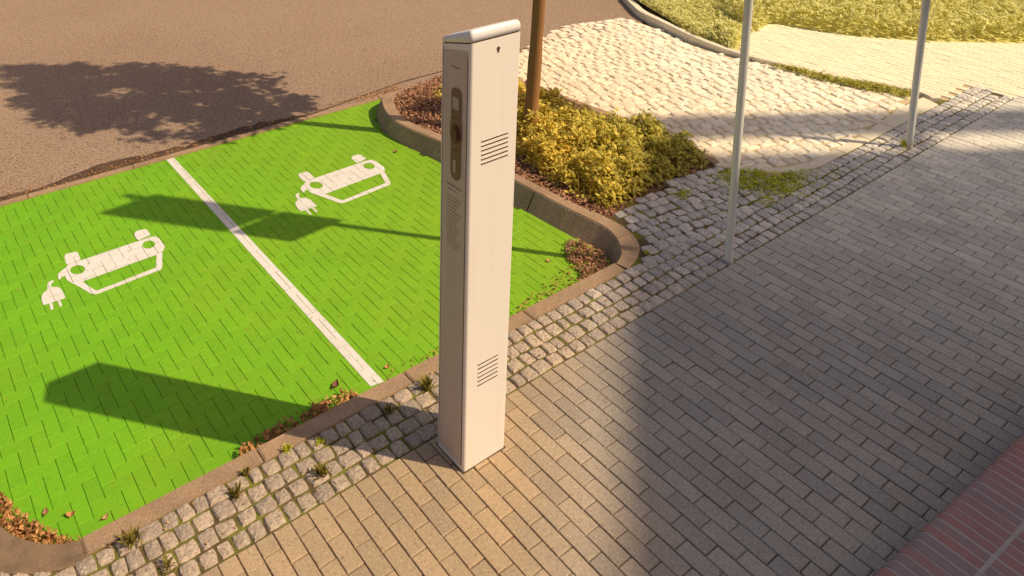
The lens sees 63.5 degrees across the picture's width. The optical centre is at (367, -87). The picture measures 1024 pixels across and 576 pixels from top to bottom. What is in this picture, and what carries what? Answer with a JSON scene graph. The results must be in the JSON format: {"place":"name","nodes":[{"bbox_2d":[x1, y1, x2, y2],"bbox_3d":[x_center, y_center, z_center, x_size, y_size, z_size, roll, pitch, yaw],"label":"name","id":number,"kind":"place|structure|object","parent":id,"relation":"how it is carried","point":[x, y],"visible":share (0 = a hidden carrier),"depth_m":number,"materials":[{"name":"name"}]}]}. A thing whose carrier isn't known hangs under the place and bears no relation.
{"place":"outdoors","nodes":[
{"label":"outdoors","id":0,"kind":"place"},
{"bbox_2d":[0,119,605,535],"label":"bay bedding","id":1,"kind":"object","parent":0,"point":[102,373],"visible":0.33,"depth_m":5.22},
{"bbox_2d":[0,99,610,543],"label":"parking bay","id":2,"kind":"object","parent":1,"relation":"on","point":[198,311],"visible":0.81,"depth_m":6.05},
{"bbox_2d":[0,491,80,543],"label":"leaf litter","id":3,"kind":"object","parent":2,"relation":"on","point":[50,537],"visible":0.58,"depth_m":4.25,"materials":[{"name":"brown plant"}]},
{"bbox_2d":[42,507,48,516],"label":"fallen leaf","id":4,"kind":"object","parent":2,"relation":"on","point":[45,511],"visible":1,"depth_m":4.37,"materials":[{"name":"red plant"}]},
{"bbox_2d":[66,511,74,517],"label":"fallen leaf","id":5,"kind":"object","parent":2,"relation":"on","point":[70,514],"visible":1,"depth_m":4.36,"materials":[{"name":"orange plant"}]},
{"bbox_2d":[41,229,164,309],"bbox_3d":[-2.134,2.843,6.533,1.019,0.002,0.672,-7,12,-33],"label":"parking symbol","id":6,"kind":"object","parent":2,"relation":"on","point":[128,257],"visible":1,"depth_m":6.56,"materials":[{"name":"white paint"}]},
{"bbox_2d":[167,158,383,385],"bbox_3d":[-0.980,2.788,6.777,0.095,0.002,3.742,-8,13,-33],"label":"lane line","id":7,"kind":"object","parent":2,"relation":"on","point":[366,372],"visible":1,"depth_m":6.23,"materials":[{"name":"white paint"}]},
{"bbox_2d":[332,379,338,388],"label":"fallen leaf","id":8,"kind":"object","parent":2,"relation":"on","point":[335,383],"visible":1,"depth_m":5.25,"materials":[{"name":"red plant"}]},
{"bbox_2d":[295,154,390,213],"bbox_3d":[-0.291,2.591,7.811,1.087,0.002,0.718,-7,12,-33],"label":"parking symbol","id":9,"kind":"object","parent":2,"relation":"on","point":[346,175],"visible":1,"depth_m":7.84,"materials":[{"name":"white paint"}]},
{"bbox_2d":[238,265,595,455],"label":"leaf litter","id":10,"kind":"object","parent":2,"relation":"on","point":[323,408],"visible":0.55,"depth_m":4.99,"materials":[{"name":"brown plant"}]},
{"bbox_2d":[6,128,942,564],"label":"scattered leaf bits","id":11,"kind":"object","parent":2,"relation":"on","point":[432,372],"visible":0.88,"depth_m":5.18,"materials":[{"name":"brown plant"}]},
{"bbox_2d":[563,237,610,280],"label":"leaf litter","id":12,"kind":"object","parent":2,"relation":"on","point":[601,263],"visible":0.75,"depth_m":6.54,"materials":[{"name":"red plant"}]},
{"bbox_2d":[0,0,663,195],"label":"road","id":13,"kind":"structure","parent":0,"point":[84,83],"depth_m":10.99,"materials":[{"name":"grey asphalt"}]},
{"bbox_2d":[0,78,401,200],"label":"leaf litter","id":14,"kind":"object","parent":13,"relation":"on","point":[211,138],"visible":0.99,"depth_m":8.69,"materials":[{"name":"brown plant"}]},
{"bbox_2d":[0,29,594,201],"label":"gutter dirt","id":15,"kind":"structure","parent":13,"relation":"on","point":[106,166],"depth_m":8.36,"materials":[{"name":"brown soil"}]},
{"bbox_2d":[0,85,1012,575],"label":"sett paving","id":16,"kind":"structure","parent":0,"point":[218,497],"depth_m":5.58,"materials":[{"name":"stone"}]},
{"bbox_2d":[116,522,143,549],"bbox_3d":[-1.180,3.118,4.041,0.152,0.089,0.144,-7,12,-33],"label":"weed tuft","id":17,"kind":"object","parent":16,"relation":"on","point":[130,536],"visible":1,"depth_m":4.05,"materials":[{"name":"green plant"}]},
{"bbox_2d":[162,553,178,572],"bbox_3d":[-0.967,3.158,3.933,0.088,0.046,0.107,-7,12,-33],"label":"weed tuft","id":18,"kind":"object","parent":16,"relation":"on","point":[168,561],"visible":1,"depth_m":3.94,"materials":[{"name":"green plant"}]},
{"bbox_2d":[227,481,243,500],"bbox_3d":[-0.697,3.074,4.316,0.106,0.067,0.092,9,14,42],"label":"weed tuft","id":19,"kind":"object","parent":16,"relation":"on","point":[236,493],"visible":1,"depth_m":4.31,"materials":[{"name":"green plant"}]},
{"bbox_2d":[240,466,250,475],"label":"weed tuft","id":20,"kind":"object","parent":16,"relation":"on","point":[245,471],"visible":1,"depth_m":4.44,"materials":[{"name":"green plant"}]},
{"bbox_2d":[281,443,292,452],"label":"weed tuft","id":21,"kind":"object","parent":16,"relation":"on","point":[287,447],"visible":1,"depth_m":4.59,"materials":[{"name":"green plant"}]},
{"bbox_2d":[315,437,325,444],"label":"weed tuft","id":22,"kind":"object","parent":16,"relation":"on","point":[319,439],"visible":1,"depth_m":4.65,"materials":[{"name":"green plant"}]},
{"bbox_2d":[313,461,330,479],"bbox_3d":[-0.250,3.047,4.430,0.115,0.070,0.106,-2,11,-8],"label":"weed tuft","id":23,"kind":"object","parent":16,"relation":"on","point":[320,469],"visible":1,"depth_m":4.43,"materials":[{"name":"green plant"}]},
{"bbox_2d":[382,403,394,414],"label":"weed tuft","id":24,"kind":"object","parent":16,"relation":"on","point":[388,409],"visible":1,"depth_m":4.86,"materials":[{"name":"green plant"}]},
{"bbox_2d":[418,372,436,391],"bbox_3d":[0.367,2.921,5.033,0.132,0.088,0.130,-7,12,-33],"label":"weed tuft","id":25,"kind":"object","parent":16,"relation":"on","point":[426,383],"visible":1,"depth_m":5.04,"materials":[{"name":"green plant"}]},
{"bbox_2d":[670,166,840,206],"bbox_3d":[3.603,2.486,7.401,1.792,0.135,0.756,-1,10,-2],"label":"moss","id":26,"kind":"object","parent":16,"relation":"on","point":[755,180],"visible":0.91,"depth_m":7.44,"materials":[{"name":"green plant"}]},
{"bbox_2d":[898,137,913,147],"bbox_3d":[5.407,2.303,8.120,0.168,0.085,0.165,-7,12,-33],"label":"weed tuft","id":27,"kind":"object","parent":16,"relation":"on","point":[902,143],"visible":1,"depth_m":8.12,"materials":[{"name":"green plant"}]},
{"bbox_2d":[905,0,930,149],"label":"sign pole","id":28,"kind":"object","parent":16,"relation":"on","point":[918,65],"visible":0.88,"depth_m":7.96,"materials":[{"name":"metal"}]},
{"bbox_2d":[387,75,714,217],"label":"leaf litter","id":29,"kind":"object","parent":0,"point":[428,119],"visible":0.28,"depth_m":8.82,"materials":[{"name":"red plant"}]},
{"bbox_2d":[432,84,441,103],"bbox_3d":[1.100,2.141,9.300,0.689,0.201,1.069,-7,12,-33],"label":"plant","id":30,"kind":"object","parent":29,"relation":"on","point":[439,93],"visible":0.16,"depth_m":9.52,"materials":[{"name":"yellow plant"}]},
{"bbox_2d":[523,0,545,137],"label":"tree","id":31,"kind":"object","parent":29,"relation":"on","point":[534,67],"visible":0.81,"depth_m":8.27,"materials":[{"name":"brown plant"}]},
{"bbox_2d":[515,76,709,209],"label":"ground cover shrubs","id":32,"kind":"object","parent":29,"relation":"on","point":[588,129],"visible":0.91,"depth_m":7.81,"materials":[{"name":"yellow plant"}]},
{"bbox_2d":[200,96,1023,575],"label":"pavement","id":33,"kind":"structure","parent":0,"point":[704,418],"depth_m":4.75,"materials":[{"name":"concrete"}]},
{"bbox_2d":[436,19,519,473],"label":"charging column","id":34,"kind":"structure","parent":33,"relation":"on","point":[480,68],"depth_m":4.27,"materials":[{"name":"metal"}]},
{"bbox_2d":[439,49,467,464],"bbox_3d":[0.459,1.845,4.311,0.022,2.385,0.183,-7,12,-33],"label":"door","id":35,"kind":"structure","parent":34,"relation":"in","point":[452,265],"depth_m":4.32,"materials":[{"name":"white metal"}]},
{"bbox_2d":[723,0,752,265],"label":"sign pole","id":36,"kind":"object","parent":33,"relation":"on","point":[739,120],"visible":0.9,"depth_m":6.06,"materials":[{"name":"metal"}]},
{"bbox_2d":[873,432,1023,575],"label":"brick wall","id":37,"kind":"structure","parent":33,"relation":"on","point":[975,527],"depth_m":3.58,"materials":[{"name":"red brick"}]},
{"bbox_2d":[236,225,1019,575],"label":"pavement bedding","id":38,"kind":"object","parent":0,"point":[716,547],"depth_m":4.12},
{"bbox_2d":[642,17,686,190],"bbox_3d":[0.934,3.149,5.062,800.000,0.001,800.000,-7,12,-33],"label":"ground","id":39,"kind":"structure","parent":0,"point":[668,20],"depth_m":12.66,"materials":[{"name":"brown soil"}]},
{"bbox_2d":[0,526,85,575],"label":"curved kerb","id":40,"kind":"structure","parent":39,"relation":"on","point":[21,555],"depth_m":3.99,"materials":[{"name":"concrete"}]},
{"bbox_2d":[0,91,395,206],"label":"gutter edging","id":41,"kind":"object","parent":39,"relation":"on","point":[134,166],"visible":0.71,"depth_m":8.39,"materials":[{"name":"concrete"}]},
{"bbox_2d":[81,263,624,556],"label":"kerb","id":42,"kind":"structure","parent":39,"relation":"on","point":[105,535],"depth_m":4.69,"materials":[{"name":"concrete"}]},
{"bbox_2d":[376,76,639,268],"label":"island kerb","id":43,"kind":"structure","parent":39,"relation":"on","point":[617,243],"depth_m":7.15,"materials":[{"name":"concrete"}]},
{"bbox_2d":[523,82,719,167],"bbox_3d":[2.381,2.240,9.229,0.496,0.172,3.473,-10,14,-41],"label":"bed edging","id":44,"kind":"object","parent":39,"relation":"on","point":[713,161],"visible":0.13,"depth_m":8.87,"materials":[{"name":"concrete"}]},
{"bbox_2d":[622,0,941,102],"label":"lawn kerb","id":45,"kind":"structure","parent":39,"relation":"on","point":[656,22],"depth_m":11.19,"materials":[{"name":"concrete"}]},
{"bbox_2d":[518,18,909,166],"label":"driveway paving","id":46,"kind":"structure","parent":0,"point":[686,104],"depth_m":9.54,"materials":[{"name":"stone"}]},
{"bbox_2d":[715,97,937,173],"bbox_3d":[4.985,2.336,8.346,3.433,0.075,0.512,-6,12,-26],"label":"driveway edging","id":47,"kind":"object","parent":46,"relation":"on","point":[897,117],"visible":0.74,"depth_m":8.24,"materials":[{"name":"concrete"}]},
{"bbox_2d":[765,62,919,97],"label":"kerb grass","id":48,"kind":"structure","parent":46,"relation":"on","point":[852,82],"depth_m":9.67,"materials":[{"name":"green plant"}]},
{"bbox_2d":[638,0,1023,49],"bbox_3d":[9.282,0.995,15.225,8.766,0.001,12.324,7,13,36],"label":"lawn","id":49,"kind":"structure","parent":0,"point":[905,35],"depth_m":11.63,"materials":[{"name":"plant"}]},
{"bbox_2d":[637,0,757,48],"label":"grass","id":50,"kind":"structure","parent":49,"relation":"on","point":[722,27],"depth_m":12.05,"materials":[{"name":"plant"}]},
{"bbox_2d":[738,23,1023,100],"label":"footpath","id":51,"kind":"structure","parent":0,"point":[950,67],"depth_m":10.54,"materials":[{"name":"grey sand"}]}
]}

